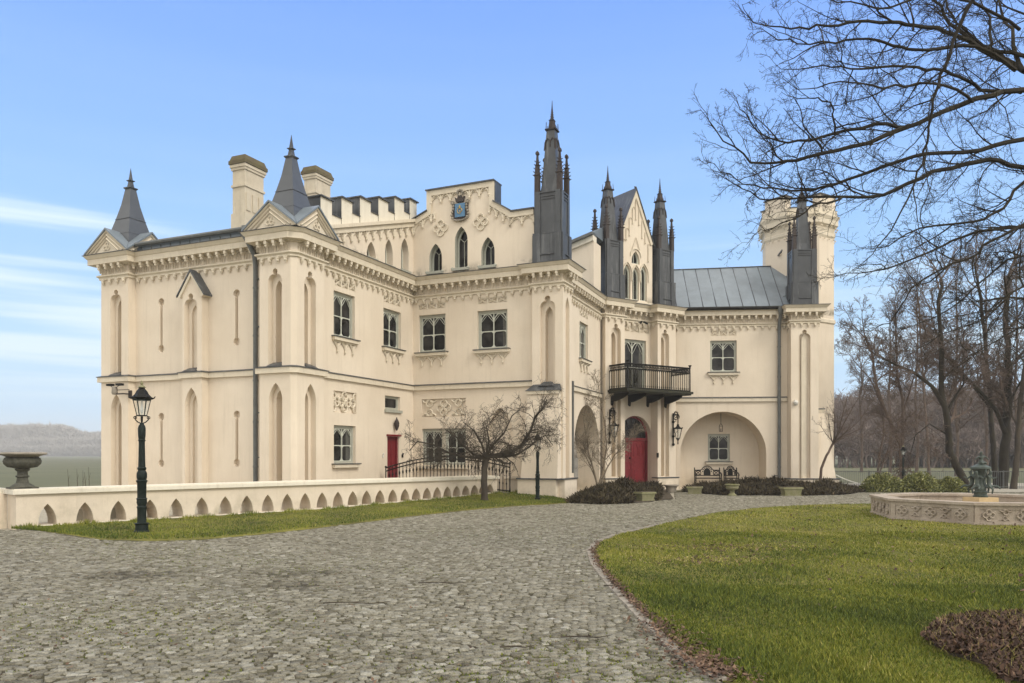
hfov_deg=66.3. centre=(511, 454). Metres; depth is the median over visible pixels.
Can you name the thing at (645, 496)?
planter
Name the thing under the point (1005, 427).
bare tree
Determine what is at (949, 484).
laurel bush
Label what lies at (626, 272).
lancet window
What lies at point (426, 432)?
window
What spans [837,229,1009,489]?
bare tree
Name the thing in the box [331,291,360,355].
window
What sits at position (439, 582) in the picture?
fallen twig
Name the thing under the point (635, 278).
lancet window
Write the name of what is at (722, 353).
window
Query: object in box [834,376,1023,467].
misty wood
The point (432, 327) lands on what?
window
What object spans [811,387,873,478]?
leaning tree
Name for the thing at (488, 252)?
lancet window
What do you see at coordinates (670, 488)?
round planter
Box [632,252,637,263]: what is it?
lancet window
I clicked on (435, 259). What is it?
lancet window
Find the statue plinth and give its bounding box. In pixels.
[963,496,998,501]
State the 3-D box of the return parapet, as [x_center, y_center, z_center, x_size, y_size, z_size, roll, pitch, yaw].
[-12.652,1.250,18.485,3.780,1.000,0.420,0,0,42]
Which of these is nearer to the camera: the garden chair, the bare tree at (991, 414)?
the garden chair
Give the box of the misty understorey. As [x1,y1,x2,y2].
[834,420,1023,467]
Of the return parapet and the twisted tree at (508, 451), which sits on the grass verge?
the twisted tree at (508, 451)
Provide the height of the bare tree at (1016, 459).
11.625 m
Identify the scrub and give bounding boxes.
[0,442,100,455]
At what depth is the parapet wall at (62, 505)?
20.39 m
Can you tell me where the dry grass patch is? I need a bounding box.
[573,540,840,566]
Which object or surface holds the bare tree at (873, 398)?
on the field
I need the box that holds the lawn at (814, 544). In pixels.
[596,504,1023,682]
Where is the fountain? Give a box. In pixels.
[869,492,1023,524]
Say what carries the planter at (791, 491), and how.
on the cobblestones
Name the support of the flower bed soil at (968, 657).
on the lawn at (814, 544)
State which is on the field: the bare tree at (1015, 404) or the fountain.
the bare tree at (1015, 404)
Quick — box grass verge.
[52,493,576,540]
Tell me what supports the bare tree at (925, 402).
on the field
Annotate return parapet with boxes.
[0,488,6,528]
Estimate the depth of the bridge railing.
28.12 m
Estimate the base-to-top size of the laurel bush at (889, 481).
0.978 m
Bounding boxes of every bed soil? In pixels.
[598,489,673,503]
[687,491,842,494]
[934,640,1022,681]
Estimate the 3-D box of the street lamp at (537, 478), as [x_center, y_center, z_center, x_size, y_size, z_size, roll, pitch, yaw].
[0.860,0.395,26.323,0.367,2.410,0.396,0,0,0]
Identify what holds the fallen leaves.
on the lawn at (814, 544)
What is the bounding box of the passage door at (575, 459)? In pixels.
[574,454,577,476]
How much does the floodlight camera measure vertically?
0.470 m
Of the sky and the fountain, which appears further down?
the fountain
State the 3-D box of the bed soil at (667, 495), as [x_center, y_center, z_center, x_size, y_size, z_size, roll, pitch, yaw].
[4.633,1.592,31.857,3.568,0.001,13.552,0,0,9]
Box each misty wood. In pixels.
[0,421,100,455]
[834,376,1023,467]
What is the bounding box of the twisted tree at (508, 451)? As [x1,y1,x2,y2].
[396,374,566,500]
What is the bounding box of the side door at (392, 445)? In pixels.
[386,434,401,477]
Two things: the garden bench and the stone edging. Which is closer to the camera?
the stone edging
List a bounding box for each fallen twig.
[418,582,463,583]
[561,635,609,637]
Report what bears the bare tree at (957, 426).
on the field
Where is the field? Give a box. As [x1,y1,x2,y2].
[0,456,1023,487]
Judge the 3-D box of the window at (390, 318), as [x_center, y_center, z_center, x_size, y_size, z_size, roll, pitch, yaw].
[-4.431,-4.379,29.123,0.835,1.994,1.397,0,0,0]
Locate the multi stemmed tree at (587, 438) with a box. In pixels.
[574,368,647,483]
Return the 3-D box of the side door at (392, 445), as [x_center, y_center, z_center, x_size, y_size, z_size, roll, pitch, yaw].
[-4.468,0.341,29.233,0.230,2.179,0.932,0,0,24]
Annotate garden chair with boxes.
[723,466,739,479]
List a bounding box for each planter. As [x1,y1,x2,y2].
[634,491,656,500]
[664,485,678,491]
[686,486,702,493]
[724,484,739,495]
[779,487,803,495]
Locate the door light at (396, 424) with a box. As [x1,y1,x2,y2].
[394,417,398,430]
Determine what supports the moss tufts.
on the cobblestones
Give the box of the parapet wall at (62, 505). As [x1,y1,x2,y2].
[3,475,499,529]
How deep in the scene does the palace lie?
28.79 m
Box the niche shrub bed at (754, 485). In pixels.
[682,475,864,495]
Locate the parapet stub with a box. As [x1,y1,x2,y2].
[502,476,520,491]
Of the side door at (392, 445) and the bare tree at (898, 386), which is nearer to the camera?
the side door at (392, 445)
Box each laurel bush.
[859,471,903,492]
[901,470,943,492]
[936,476,970,491]
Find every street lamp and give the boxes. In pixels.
[128,380,155,532]
[534,432,540,499]
[900,445,905,478]
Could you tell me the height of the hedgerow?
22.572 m
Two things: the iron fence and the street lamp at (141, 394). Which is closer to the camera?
the street lamp at (141, 394)
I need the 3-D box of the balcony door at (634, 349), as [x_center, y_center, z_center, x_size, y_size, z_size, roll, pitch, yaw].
[5.480,-4.049,35.839,1.308,2.398,0.883,0,0,0]
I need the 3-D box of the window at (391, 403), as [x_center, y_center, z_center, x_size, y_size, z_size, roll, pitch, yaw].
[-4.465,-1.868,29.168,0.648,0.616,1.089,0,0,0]
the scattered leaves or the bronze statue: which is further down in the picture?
the scattered leaves
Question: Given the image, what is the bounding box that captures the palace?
[83,104,840,498]
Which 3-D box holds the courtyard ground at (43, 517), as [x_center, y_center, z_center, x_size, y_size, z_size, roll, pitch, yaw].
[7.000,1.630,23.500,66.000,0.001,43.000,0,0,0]
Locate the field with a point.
(53, 471)
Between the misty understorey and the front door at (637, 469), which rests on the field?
the misty understorey
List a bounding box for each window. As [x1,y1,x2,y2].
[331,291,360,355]
[331,425,361,467]
[382,308,405,364]
[384,396,402,412]
[385,247,394,266]
[400,246,410,273]
[414,314,447,366]
[423,429,442,464]
[425,244,443,274]
[446,428,465,464]
[451,227,469,270]
[473,309,510,364]
[477,238,496,268]
[579,323,592,374]
[624,266,628,298]
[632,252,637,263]
[632,268,637,299]
[640,267,644,300]
[705,434,732,463]
[707,341,739,383]
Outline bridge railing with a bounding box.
[385,455,510,492]
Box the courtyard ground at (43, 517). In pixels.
[0,483,1023,541]
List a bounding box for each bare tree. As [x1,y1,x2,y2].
[834,263,948,478]
[834,326,913,473]
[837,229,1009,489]
[844,335,891,470]
[870,295,918,472]
[884,244,946,475]
[887,230,1023,488]
[889,264,945,472]
[897,212,1016,484]
[929,238,1002,475]
[957,233,1017,473]
[980,221,1023,475]
[986,254,1023,488]
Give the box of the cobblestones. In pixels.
[0,492,1023,682]
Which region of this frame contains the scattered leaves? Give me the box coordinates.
[0,504,672,682]
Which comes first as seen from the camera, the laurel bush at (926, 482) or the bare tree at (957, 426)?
the laurel bush at (926, 482)
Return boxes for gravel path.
[874,487,1023,491]
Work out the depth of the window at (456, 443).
29.94 m
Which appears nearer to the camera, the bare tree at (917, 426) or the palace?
the palace
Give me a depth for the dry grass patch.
12.95 m
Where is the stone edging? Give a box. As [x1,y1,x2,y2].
[587,523,726,682]
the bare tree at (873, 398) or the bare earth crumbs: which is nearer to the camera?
the bare earth crumbs
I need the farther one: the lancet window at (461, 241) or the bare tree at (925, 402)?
the bare tree at (925, 402)
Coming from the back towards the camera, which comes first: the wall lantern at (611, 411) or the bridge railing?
the wall lantern at (611, 411)
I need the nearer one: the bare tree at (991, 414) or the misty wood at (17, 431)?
the bare tree at (991, 414)
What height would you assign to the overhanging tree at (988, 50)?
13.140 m
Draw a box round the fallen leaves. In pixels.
[588,538,772,682]
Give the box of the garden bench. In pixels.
[694,466,721,483]
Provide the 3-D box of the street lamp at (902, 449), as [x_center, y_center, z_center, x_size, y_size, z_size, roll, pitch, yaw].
[17.976,0.567,36.000,0.311,2.066,0.335,0,0,0]
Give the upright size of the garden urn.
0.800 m
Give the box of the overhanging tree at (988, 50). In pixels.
[686,0,1023,398]
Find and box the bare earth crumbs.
[609,541,830,565]
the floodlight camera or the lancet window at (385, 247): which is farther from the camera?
the lancet window at (385, 247)
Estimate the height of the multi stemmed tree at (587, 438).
5.001 m
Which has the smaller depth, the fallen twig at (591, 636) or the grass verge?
the fallen twig at (591, 636)
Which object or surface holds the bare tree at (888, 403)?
on the field
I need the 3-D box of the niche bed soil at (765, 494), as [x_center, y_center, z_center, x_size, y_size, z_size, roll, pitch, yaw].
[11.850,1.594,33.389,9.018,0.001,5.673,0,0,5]
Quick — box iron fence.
[835,470,1023,488]
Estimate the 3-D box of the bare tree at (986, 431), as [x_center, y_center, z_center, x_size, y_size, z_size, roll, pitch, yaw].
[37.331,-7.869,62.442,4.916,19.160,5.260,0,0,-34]
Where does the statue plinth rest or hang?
on the fountain
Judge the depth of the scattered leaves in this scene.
7.56 m
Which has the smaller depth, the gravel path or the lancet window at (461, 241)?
the lancet window at (461, 241)
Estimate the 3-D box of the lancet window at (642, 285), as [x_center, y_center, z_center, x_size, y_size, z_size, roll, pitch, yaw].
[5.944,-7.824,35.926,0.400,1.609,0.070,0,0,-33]
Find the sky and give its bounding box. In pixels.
[0,0,1023,432]
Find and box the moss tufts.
[3,512,715,682]
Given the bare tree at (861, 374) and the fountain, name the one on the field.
the bare tree at (861, 374)
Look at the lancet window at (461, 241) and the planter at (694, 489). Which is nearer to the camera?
the lancet window at (461, 241)
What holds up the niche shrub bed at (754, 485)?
on the niche bed soil at (765, 494)
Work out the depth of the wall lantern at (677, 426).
36.14 m
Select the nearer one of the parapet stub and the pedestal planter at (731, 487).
the parapet stub
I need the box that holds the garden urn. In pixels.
[0,452,47,488]
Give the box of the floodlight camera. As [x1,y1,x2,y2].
[106,383,131,397]
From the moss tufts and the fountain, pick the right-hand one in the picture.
the fountain
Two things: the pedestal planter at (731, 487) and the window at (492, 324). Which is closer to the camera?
the window at (492, 324)
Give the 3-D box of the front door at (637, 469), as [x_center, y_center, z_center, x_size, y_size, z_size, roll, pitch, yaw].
[5.511,-0.228,35.992,1.928,3.096,0.189,0,0,-33]
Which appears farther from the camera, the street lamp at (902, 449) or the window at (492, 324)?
the street lamp at (902, 449)
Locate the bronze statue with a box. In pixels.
[960,451,1000,496]
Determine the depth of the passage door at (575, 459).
34.18 m
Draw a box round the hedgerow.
[0,436,100,455]
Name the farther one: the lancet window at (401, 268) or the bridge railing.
the lancet window at (401, 268)
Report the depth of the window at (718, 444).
38.47 m
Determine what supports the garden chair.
on the palace
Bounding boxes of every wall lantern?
[608,407,619,443]
[672,411,682,445]
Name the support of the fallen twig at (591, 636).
on the cobblestones
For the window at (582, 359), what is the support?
in the palace
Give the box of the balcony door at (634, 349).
[625,339,644,387]
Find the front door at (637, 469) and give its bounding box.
[625,416,647,482]
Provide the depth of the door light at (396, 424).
29.15 m
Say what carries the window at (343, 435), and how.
in the palace
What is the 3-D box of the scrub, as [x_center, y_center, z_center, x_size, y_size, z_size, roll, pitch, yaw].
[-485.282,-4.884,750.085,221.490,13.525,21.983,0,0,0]

